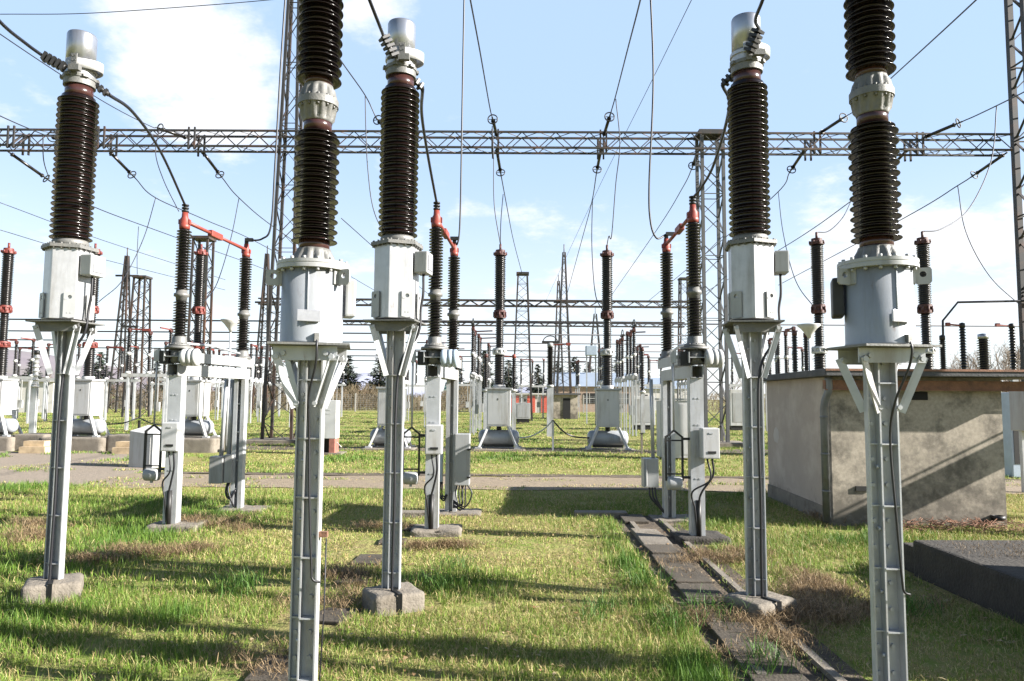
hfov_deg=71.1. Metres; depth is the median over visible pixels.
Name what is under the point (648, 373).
distant disconnector
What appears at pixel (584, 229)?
overhead wire
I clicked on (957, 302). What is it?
busbar
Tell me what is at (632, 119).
overhead wire
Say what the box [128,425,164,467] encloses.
white box
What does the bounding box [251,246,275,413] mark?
lattice mast
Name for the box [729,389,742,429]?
equipment cabinet
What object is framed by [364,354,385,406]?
conifer
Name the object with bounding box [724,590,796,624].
concrete footing
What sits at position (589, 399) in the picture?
window
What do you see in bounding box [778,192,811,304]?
jumper wire
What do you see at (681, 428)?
white cubicle
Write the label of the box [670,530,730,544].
concrete footing
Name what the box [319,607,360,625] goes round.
trench cover
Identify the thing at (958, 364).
bare tree
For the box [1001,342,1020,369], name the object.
bare tree
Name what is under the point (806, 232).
overhead wire
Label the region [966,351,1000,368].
bare tree
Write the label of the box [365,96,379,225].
jumper wire
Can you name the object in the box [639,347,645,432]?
post insulator
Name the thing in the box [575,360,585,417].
distant disconnector
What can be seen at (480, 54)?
overhead wire
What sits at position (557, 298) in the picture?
lattice mast
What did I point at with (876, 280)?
voltage transformer
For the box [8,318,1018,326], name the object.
busbar
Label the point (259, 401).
distant disconnector
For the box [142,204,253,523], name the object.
disconnector
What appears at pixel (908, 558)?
wall
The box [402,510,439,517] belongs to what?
kerb slab
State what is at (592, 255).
jumper wire
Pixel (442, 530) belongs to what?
concrete footing
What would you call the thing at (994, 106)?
overhead wire
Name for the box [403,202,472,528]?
disconnector
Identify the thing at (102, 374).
conifer
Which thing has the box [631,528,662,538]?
trench cover
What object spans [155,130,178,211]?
jumper wire
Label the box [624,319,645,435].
distant disconnector
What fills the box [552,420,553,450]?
stake
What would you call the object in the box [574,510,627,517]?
kerb slab
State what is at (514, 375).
post insulator
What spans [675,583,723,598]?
trench cover
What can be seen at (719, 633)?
trench cover
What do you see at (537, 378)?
conifer
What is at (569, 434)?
hose
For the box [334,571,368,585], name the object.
trench cover
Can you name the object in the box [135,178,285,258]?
overhead wire
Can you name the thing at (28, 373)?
conifer
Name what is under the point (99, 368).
distant disconnector
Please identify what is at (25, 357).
hills
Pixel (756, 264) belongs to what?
current transformer
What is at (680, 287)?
lattice mast
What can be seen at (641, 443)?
stake
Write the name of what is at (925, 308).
circuit breaker
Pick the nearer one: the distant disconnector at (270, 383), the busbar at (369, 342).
the busbar at (369, 342)
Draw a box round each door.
[511,396,518,407]
[527,396,534,412]
[541,396,546,412]
[563,398,569,418]
[1013,430,1019,463]
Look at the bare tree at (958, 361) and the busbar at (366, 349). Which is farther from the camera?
the bare tree at (958, 361)
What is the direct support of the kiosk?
on the ground at (358, 546)
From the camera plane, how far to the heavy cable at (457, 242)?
10.89 m
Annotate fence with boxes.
[103,391,765,413]
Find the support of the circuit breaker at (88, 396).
on the concrete plinth at (86, 443)
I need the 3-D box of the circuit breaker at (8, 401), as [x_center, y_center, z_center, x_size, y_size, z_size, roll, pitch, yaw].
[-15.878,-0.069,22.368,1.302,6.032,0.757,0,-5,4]
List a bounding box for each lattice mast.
[107,249,131,412]
[121,275,152,416]
[185,235,216,419]
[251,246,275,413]
[511,272,532,420]
[553,275,563,392]
[554,252,575,392]
[588,308,599,372]
[677,277,688,400]
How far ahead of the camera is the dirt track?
14.20 m
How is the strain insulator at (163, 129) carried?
attached to the portal gantry
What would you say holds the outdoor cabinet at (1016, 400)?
on the dirt track
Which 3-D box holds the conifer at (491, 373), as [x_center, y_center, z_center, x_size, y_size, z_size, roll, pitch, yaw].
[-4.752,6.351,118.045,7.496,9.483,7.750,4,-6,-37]
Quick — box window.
[584,393,594,403]
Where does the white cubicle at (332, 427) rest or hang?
on the ground at (358, 546)
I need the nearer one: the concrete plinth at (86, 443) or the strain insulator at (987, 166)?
the concrete plinth at (86, 443)
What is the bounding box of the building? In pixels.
[511,393,546,412]
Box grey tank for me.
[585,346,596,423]
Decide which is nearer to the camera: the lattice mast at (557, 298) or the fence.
the fence
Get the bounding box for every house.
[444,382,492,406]
[554,372,644,411]
[644,378,686,402]
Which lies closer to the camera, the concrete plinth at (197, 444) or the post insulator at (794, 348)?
the concrete plinth at (197, 444)
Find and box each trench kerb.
[630,521,766,673]
[657,517,846,680]
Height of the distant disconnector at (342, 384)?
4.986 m
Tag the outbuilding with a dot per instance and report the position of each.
(40, 395)
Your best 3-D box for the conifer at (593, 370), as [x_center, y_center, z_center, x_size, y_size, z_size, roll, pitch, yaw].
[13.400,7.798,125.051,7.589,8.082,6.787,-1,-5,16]
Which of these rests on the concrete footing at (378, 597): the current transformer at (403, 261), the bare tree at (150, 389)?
the current transformer at (403, 261)
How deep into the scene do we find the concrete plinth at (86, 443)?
21.37 m
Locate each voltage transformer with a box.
[265,0,355,680]
[823,0,941,680]
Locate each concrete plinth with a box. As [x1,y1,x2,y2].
[0,435,14,450]
[13,433,50,450]
[39,435,106,451]
[106,434,129,450]
[184,436,224,452]
[361,446,417,449]
[471,447,524,450]
[580,448,636,450]
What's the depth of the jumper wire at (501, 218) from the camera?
25.83 m
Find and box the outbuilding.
[18,381,53,412]
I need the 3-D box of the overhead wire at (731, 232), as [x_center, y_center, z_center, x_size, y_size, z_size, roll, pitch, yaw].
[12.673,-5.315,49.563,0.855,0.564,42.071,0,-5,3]
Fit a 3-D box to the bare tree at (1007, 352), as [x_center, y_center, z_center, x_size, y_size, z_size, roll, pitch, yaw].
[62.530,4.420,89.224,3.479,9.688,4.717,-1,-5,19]
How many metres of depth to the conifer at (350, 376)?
97.66 m
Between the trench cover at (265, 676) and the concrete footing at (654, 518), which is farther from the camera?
the concrete footing at (654, 518)
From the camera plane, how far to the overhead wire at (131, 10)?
46.84 m
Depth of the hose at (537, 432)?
23.40 m
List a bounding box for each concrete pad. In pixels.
[246,437,294,444]
[720,440,742,447]
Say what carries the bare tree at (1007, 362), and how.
on the ground at (358, 546)
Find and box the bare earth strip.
[246,445,767,453]
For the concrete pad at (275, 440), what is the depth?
25.23 m
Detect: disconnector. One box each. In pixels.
[7,337,35,423]
[15,347,50,418]
[41,343,81,420]
[75,354,101,378]
[102,346,139,419]
[121,320,172,429]
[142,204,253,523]
[150,357,175,414]
[159,342,189,422]
[204,348,224,419]
[220,354,250,417]
[247,344,270,422]
[254,357,282,416]
[336,369,345,416]
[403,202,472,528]
[404,351,417,420]
[405,360,426,416]
[424,340,444,426]
[458,356,475,407]
[470,318,492,434]
[476,334,495,430]
[487,343,495,387]
[518,358,546,418]
[542,335,570,436]
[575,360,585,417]
[597,347,603,387]
[614,329,632,430]
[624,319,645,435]
[633,344,648,395]
[636,352,662,409]
[641,196,723,536]
[646,359,675,387]
[677,349,686,400]
[729,353,741,388]
[763,338,776,430]
[776,326,797,373]
[787,346,804,372]
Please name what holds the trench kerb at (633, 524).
on the ground at (358, 546)
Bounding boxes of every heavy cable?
[0,20,41,55]
[108,94,185,205]
[253,0,285,240]
[368,0,384,35]
[420,89,437,203]
[454,0,464,244]
[648,0,664,238]
[692,85,727,197]
[754,0,763,28]
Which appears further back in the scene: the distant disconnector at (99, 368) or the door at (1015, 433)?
the distant disconnector at (99, 368)
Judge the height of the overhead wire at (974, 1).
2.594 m
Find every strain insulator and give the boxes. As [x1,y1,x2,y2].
[8,152,50,181]
[47,131,55,141]
[109,152,135,178]
[157,123,187,138]
[200,149,223,177]
[373,115,381,124]
[487,114,498,136]
[495,149,504,175]
[592,149,602,173]
[602,112,614,136]
[688,151,699,169]
[787,147,806,173]
[820,113,847,133]
[921,118,961,138]
[970,152,1007,178]
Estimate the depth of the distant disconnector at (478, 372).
37.93 m
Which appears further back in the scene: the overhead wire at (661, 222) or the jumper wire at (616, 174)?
the overhead wire at (661, 222)
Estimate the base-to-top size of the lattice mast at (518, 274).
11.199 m
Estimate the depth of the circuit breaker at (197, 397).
22.18 m
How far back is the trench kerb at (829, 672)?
4.90 m
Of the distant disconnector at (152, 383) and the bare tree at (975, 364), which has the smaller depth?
the distant disconnector at (152, 383)
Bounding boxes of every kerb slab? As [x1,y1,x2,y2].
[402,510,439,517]
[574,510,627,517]
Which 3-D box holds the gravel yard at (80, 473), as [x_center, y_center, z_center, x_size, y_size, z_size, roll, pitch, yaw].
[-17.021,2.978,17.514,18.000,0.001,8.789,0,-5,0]
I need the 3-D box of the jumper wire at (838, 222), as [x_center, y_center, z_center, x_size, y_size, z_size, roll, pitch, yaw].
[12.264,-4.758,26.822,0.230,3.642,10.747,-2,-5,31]
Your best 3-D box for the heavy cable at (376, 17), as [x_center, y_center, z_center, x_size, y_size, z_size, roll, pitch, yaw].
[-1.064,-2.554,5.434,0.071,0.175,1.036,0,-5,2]
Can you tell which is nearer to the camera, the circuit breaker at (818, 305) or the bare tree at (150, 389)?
the circuit breaker at (818, 305)
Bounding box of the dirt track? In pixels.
[75,473,1023,493]
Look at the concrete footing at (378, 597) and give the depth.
5.68 m
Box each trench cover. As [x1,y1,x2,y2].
[244,655,288,680]
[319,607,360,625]
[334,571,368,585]
[350,554,381,565]
[378,537,406,544]
[403,524,414,531]
[619,514,648,523]
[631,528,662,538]
[637,535,672,545]
[643,544,682,555]
[651,554,695,571]
[663,568,711,584]
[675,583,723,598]
[684,598,749,623]
[706,621,766,647]
[724,642,800,677]
[748,674,808,680]
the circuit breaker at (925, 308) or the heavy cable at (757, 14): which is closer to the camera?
the heavy cable at (757, 14)
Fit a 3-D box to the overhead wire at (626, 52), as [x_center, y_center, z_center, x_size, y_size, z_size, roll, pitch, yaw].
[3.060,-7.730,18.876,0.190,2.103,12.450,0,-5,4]
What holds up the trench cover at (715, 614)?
on the path
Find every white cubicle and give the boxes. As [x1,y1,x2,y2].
[324,400,346,454]
[655,398,661,456]
[675,398,687,457]
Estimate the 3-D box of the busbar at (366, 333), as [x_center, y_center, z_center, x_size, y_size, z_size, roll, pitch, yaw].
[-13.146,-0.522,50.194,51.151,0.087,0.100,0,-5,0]
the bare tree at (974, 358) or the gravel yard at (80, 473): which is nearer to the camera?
the gravel yard at (80, 473)
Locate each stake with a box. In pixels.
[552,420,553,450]
[640,433,642,453]
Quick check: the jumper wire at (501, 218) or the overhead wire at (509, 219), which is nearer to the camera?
the jumper wire at (501, 218)
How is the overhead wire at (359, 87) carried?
attached to the strain insulator at (378, 121)
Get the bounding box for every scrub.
[104,381,471,411]
[708,392,764,411]
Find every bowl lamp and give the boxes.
[220,319,238,451]
[797,323,820,369]
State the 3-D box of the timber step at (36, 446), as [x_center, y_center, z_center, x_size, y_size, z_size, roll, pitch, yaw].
[-13.854,3.103,20.922,0.775,0.335,0.520,0,-5,0]
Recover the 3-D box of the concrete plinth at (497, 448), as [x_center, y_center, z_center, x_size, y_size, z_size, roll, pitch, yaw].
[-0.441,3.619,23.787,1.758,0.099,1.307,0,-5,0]
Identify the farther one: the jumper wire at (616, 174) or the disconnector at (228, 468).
the jumper wire at (616, 174)
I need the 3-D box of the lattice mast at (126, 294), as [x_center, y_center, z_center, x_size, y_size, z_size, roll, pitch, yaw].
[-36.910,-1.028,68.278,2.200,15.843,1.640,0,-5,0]
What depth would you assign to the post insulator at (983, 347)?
23.95 m
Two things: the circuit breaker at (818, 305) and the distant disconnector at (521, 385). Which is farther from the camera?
the distant disconnector at (521, 385)
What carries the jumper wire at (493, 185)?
attached to the circuit breaker at (498, 405)
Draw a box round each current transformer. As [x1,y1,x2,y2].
[25,29,109,602]
[363,18,432,614]
[721,12,789,621]
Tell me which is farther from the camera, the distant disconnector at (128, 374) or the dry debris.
the distant disconnector at (128, 374)
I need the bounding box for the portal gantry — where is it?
[0,0,1023,441]
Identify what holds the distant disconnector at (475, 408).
on the ground at (358, 546)
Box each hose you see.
[107,417,138,424]
[518,421,551,437]
[554,421,588,438]
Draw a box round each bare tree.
[142,373,160,409]
[150,365,167,399]
[210,379,221,410]
[948,355,973,368]
[950,351,971,368]
[960,350,990,368]
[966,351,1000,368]
[966,353,993,368]
[991,341,1019,391]
[992,345,1020,391]
[995,341,1020,391]
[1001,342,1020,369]
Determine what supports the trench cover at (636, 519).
on the path
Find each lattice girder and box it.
[258,298,688,308]
[343,320,684,327]
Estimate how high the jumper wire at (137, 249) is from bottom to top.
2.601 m
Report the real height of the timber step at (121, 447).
0.335 m
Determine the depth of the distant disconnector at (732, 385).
49.83 m
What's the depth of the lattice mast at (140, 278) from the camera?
56.05 m
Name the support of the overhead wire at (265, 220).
attached to the strain insulator at (212, 165)
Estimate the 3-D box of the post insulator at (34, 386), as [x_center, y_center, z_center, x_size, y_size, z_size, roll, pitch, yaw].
[-19.915,2.173,29.911,0.320,3.557,0.320,0,-5,0]
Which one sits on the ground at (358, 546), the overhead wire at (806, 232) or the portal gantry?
the portal gantry
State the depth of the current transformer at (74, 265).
6.17 m
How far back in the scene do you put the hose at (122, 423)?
22.81 m
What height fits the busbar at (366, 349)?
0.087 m
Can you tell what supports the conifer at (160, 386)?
on the ground at (358, 546)
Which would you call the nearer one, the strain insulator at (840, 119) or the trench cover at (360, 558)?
the trench cover at (360, 558)
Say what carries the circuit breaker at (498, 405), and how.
on the concrete plinth at (497, 448)
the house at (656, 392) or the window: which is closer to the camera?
the window
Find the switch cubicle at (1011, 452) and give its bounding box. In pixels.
[1001,392,1020,477]
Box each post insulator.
[28,350,39,432]
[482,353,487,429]
[504,354,516,429]
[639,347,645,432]
[791,331,798,371]
[803,333,808,370]
[939,335,946,368]
[945,322,967,368]
[976,333,990,368]
[995,323,1018,380]
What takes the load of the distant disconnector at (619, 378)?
on the ground at (358, 546)
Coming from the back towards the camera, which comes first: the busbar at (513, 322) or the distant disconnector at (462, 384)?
the distant disconnector at (462, 384)
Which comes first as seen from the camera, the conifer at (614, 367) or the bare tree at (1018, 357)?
the bare tree at (1018, 357)
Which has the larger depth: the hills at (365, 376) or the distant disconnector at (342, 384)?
the hills at (365, 376)
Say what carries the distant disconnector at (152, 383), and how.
on the ground at (358, 546)
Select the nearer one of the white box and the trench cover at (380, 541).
the trench cover at (380, 541)
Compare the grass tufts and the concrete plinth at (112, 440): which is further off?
the concrete plinth at (112, 440)
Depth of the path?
5.38 m
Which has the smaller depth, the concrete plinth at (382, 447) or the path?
the path
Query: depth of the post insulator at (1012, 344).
26.03 m
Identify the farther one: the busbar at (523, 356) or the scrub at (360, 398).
the scrub at (360, 398)
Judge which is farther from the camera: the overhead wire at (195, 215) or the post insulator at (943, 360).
the overhead wire at (195, 215)
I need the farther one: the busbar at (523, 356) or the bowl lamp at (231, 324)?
the busbar at (523, 356)
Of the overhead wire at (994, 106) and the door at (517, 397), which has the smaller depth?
the overhead wire at (994, 106)
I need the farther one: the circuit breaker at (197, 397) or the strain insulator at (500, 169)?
the strain insulator at (500, 169)
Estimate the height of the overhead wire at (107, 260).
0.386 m
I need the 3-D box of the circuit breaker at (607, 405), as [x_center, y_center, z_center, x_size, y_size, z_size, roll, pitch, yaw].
[3.201,0.178,24.064,1.480,6.855,0.860,0,-5,4]
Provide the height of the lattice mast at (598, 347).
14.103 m
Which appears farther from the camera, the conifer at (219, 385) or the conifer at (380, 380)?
the conifer at (219, 385)
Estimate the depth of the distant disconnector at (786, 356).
33.08 m
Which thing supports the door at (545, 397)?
in the building
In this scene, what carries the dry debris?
on the ground at (358, 546)
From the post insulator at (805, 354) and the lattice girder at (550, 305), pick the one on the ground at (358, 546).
the post insulator at (805, 354)
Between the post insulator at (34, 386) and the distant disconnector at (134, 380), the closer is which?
the post insulator at (34, 386)
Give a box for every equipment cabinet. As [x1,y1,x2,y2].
[516,403,529,422]
[631,396,654,429]
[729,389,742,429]
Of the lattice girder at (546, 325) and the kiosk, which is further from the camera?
the lattice girder at (546, 325)
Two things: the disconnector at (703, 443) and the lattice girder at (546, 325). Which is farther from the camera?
the lattice girder at (546, 325)
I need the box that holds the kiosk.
[546,393,580,418]
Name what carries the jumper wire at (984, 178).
attached to the circuit breaker at (925, 308)
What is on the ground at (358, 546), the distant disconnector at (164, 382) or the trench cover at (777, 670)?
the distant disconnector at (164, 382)
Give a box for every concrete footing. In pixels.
[21,572,83,604]
[146,519,206,531]
[214,505,270,512]
[361,582,424,616]
[410,523,461,536]
[439,508,481,515]
[648,514,688,522]
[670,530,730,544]
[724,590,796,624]
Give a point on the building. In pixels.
(534, 401)
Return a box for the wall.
[903,543,913,572]
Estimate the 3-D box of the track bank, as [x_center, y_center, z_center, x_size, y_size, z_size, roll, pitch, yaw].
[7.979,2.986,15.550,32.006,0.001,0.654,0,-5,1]
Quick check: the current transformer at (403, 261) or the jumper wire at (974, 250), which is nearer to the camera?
the current transformer at (403, 261)
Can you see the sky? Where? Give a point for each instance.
(549, 65)
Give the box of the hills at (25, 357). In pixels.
[6,350,284,396]
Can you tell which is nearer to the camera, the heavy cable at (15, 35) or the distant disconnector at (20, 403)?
the heavy cable at (15, 35)
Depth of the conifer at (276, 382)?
109.81 m
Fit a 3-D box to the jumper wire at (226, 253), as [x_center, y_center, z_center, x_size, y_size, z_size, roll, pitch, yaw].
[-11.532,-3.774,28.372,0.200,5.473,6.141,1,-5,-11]
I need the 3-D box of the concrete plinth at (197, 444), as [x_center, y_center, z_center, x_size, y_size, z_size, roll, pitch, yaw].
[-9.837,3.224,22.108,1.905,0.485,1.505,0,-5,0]
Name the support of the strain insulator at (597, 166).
hanging from the portal gantry
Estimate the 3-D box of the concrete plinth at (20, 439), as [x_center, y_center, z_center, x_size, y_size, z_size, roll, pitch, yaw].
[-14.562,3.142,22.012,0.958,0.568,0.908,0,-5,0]
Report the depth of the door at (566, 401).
58.50 m
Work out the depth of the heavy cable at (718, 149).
7.59 m
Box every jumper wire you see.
[42,136,49,178]
[99,198,155,301]
[137,226,138,273]
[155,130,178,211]
[205,199,238,300]
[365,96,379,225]
[492,126,500,243]
[500,194,503,241]
[591,198,602,309]
[607,99,619,244]
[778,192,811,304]
[818,201,850,232]
[924,106,996,231]
[957,186,1017,302]
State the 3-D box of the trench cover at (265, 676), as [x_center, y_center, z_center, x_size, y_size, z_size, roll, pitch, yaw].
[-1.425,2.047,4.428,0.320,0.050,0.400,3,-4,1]
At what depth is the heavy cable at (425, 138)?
7.77 m
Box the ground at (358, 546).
[0,396,1023,680]
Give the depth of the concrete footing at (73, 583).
5.91 m
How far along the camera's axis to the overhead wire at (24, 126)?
23.88 m
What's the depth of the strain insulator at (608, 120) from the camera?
25.38 m
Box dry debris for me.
[862,516,1023,533]
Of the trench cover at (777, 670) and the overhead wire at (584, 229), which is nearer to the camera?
the trench cover at (777, 670)
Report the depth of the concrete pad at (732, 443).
25.23 m
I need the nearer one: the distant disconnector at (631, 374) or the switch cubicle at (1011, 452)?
the switch cubicle at (1011, 452)
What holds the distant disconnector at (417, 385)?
on the ground at (358, 546)
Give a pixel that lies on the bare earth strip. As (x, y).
(735, 451)
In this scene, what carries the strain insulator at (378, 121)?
attached to the portal gantry
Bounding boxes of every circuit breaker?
[0,243,22,436]
[72,243,112,436]
[184,244,219,437]
[365,347,414,447]
[475,244,521,448]
[585,245,630,449]
[809,232,827,369]
[914,231,935,368]
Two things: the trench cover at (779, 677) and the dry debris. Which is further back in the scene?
the dry debris
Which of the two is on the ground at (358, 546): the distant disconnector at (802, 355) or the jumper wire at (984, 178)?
the distant disconnector at (802, 355)
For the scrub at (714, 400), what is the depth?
95.01 m
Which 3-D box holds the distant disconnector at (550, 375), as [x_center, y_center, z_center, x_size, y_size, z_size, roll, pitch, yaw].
[1.964,2.016,31.942,1.275,4.499,0.340,0,-5,0]
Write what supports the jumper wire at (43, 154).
hanging from the overhead wire at (24, 126)
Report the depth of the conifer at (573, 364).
114.99 m
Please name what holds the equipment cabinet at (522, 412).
on the ground at (358, 546)
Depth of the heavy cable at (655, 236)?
10.48 m
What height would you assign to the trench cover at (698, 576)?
0.060 m
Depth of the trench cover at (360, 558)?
7.40 m
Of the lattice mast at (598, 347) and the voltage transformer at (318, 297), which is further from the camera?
the lattice mast at (598, 347)
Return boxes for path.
[614,516,866,680]
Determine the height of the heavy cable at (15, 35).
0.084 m
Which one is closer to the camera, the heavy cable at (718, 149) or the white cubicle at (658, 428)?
the heavy cable at (718, 149)
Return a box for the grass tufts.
[199,526,945,679]
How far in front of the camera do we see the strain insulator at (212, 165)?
28.07 m
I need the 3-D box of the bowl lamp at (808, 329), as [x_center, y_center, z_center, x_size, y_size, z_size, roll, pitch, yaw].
[8.104,1.417,19.453,0.620,3.788,0.620,0,-5,0]
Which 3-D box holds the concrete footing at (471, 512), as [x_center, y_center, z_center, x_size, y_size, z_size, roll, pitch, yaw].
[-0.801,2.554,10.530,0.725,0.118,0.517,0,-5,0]
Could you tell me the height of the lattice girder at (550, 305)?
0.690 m
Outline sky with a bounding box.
[0,0,1023,399]
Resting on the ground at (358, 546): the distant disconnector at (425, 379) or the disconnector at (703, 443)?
the distant disconnector at (425, 379)
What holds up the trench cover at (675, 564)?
on the path
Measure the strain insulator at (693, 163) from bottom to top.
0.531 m
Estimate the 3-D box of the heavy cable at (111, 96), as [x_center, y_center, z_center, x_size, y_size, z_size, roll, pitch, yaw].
[-3.960,-2.043,7.977,0.063,0.326,3.104,1,-5,-12]
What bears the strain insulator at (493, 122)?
attached to the portal gantry
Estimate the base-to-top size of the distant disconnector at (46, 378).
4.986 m
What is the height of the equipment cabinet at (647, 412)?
1.850 m
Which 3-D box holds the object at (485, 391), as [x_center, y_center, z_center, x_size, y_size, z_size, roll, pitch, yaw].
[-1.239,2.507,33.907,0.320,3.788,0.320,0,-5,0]
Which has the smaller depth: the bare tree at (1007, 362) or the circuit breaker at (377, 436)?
the circuit breaker at (377, 436)
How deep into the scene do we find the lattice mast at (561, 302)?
69.26 m
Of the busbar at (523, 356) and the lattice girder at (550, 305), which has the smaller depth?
the busbar at (523, 356)
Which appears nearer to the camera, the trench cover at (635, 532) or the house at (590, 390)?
the trench cover at (635, 532)
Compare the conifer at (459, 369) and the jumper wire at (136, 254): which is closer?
the jumper wire at (136, 254)
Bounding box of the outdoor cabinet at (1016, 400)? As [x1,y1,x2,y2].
[1009,391,1023,492]
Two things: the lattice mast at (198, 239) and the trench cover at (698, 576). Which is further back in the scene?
the lattice mast at (198, 239)
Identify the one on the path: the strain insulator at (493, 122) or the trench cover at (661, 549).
the trench cover at (661, 549)
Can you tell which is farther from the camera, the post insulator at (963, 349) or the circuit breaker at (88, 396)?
the post insulator at (963, 349)
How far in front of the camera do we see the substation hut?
9.82 m
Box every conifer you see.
[20,358,42,378]
[94,352,115,402]
[137,361,162,404]
[212,367,226,401]
[262,364,285,403]
[334,356,365,408]
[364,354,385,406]
[454,367,464,381]
[466,351,494,405]
[504,359,520,392]
[526,364,546,392]
[567,358,581,371]
[582,363,596,372]
[612,356,625,372]
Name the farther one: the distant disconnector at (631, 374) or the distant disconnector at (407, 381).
the distant disconnector at (407, 381)
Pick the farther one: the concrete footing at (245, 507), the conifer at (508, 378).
the conifer at (508, 378)
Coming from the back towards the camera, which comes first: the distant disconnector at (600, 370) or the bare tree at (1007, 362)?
the bare tree at (1007, 362)
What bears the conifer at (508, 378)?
on the ground at (358, 546)
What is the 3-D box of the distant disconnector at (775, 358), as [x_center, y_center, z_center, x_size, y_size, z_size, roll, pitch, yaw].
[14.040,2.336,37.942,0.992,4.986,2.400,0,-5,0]
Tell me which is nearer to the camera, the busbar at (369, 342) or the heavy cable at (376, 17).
the heavy cable at (376, 17)
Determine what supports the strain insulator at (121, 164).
hanging from the portal gantry
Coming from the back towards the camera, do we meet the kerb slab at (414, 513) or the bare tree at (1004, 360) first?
the bare tree at (1004, 360)
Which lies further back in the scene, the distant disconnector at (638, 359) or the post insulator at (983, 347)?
the distant disconnector at (638, 359)
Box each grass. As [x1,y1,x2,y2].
[0,488,1023,680]
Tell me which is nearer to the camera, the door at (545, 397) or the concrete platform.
the concrete platform
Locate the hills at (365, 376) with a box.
[341,373,546,397]
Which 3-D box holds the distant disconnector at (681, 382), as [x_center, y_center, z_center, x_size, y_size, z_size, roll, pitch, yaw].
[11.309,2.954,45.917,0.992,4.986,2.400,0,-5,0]
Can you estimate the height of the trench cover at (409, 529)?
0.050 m
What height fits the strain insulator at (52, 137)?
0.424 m
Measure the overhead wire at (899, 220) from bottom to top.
0.584 m
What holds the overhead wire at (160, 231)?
attached to the strain insulator at (12, 154)
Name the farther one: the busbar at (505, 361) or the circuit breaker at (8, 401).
the busbar at (505, 361)
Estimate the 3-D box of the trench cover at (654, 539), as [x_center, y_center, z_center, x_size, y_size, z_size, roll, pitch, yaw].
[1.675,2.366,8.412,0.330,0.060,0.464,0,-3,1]
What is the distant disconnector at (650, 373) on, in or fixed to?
on the ground at (358, 546)
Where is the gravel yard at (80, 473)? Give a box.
[0,451,142,485]
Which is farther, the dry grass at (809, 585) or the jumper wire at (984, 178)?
the jumper wire at (984, 178)
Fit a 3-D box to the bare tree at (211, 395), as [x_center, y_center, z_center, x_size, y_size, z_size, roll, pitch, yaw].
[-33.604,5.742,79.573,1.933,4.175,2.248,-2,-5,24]
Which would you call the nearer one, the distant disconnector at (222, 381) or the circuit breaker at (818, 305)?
the circuit breaker at (818, 305)
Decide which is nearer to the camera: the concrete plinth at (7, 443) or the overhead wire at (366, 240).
the concrete plinth at (7, 443)
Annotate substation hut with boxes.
[763,368,1023,526]
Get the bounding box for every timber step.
[19,440,50,452]
[112,441,129,453]
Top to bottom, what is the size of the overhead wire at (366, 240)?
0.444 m
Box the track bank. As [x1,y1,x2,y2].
[161,471,1020,479]
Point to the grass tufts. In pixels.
(250, 580)
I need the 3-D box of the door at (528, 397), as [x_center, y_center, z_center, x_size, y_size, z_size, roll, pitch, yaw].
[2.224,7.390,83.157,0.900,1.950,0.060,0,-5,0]
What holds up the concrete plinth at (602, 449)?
on the bare earth strip
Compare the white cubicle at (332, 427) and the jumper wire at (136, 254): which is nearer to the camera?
the white cubicle at (332, 427)
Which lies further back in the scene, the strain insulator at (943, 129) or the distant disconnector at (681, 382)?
the distant disconnector at (681, 382)
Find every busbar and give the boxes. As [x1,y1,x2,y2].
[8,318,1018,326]
[8,330,686,335]
[11,347,677,351]
[18,339,681,344]
[252,355,800,358]
[347,360,657,362]
[942,300,1023,334]
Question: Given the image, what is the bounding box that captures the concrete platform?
[913,540,1023,625]
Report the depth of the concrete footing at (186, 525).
8.98 m
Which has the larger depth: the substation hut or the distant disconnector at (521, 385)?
the distant disconnector at (521, 385)
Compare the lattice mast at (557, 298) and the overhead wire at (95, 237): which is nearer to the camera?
the overhead wire at (95, 237)
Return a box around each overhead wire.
[0,0,266,14]
[0,34,156,127]
[0,116,51,136]
[0,202,224,279]
[1,230,223,289]
[51,181,274,273]
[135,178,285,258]
[222,177,373,289]
[340,59,376,117]
[341,218,427,293]
[470,0,492,116]
[501,176,521,272]
[546,0,691,299]
[565,173,596,300]
[610,0,640,114]
[613,168,691,292]
[650,173,789,299]
[706,202,849,291]
[783,177,969,282]
[846,0,976,115]
[962,92,1023,121]
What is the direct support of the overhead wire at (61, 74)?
attached to the strain insulator at (163, 129)
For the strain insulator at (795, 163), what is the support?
hanging from the portal gantry
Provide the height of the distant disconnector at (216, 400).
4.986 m
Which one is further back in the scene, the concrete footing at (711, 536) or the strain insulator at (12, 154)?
the strain insulator at (12, 154)
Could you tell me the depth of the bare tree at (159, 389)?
87.21 m
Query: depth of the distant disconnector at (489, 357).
43.10 m

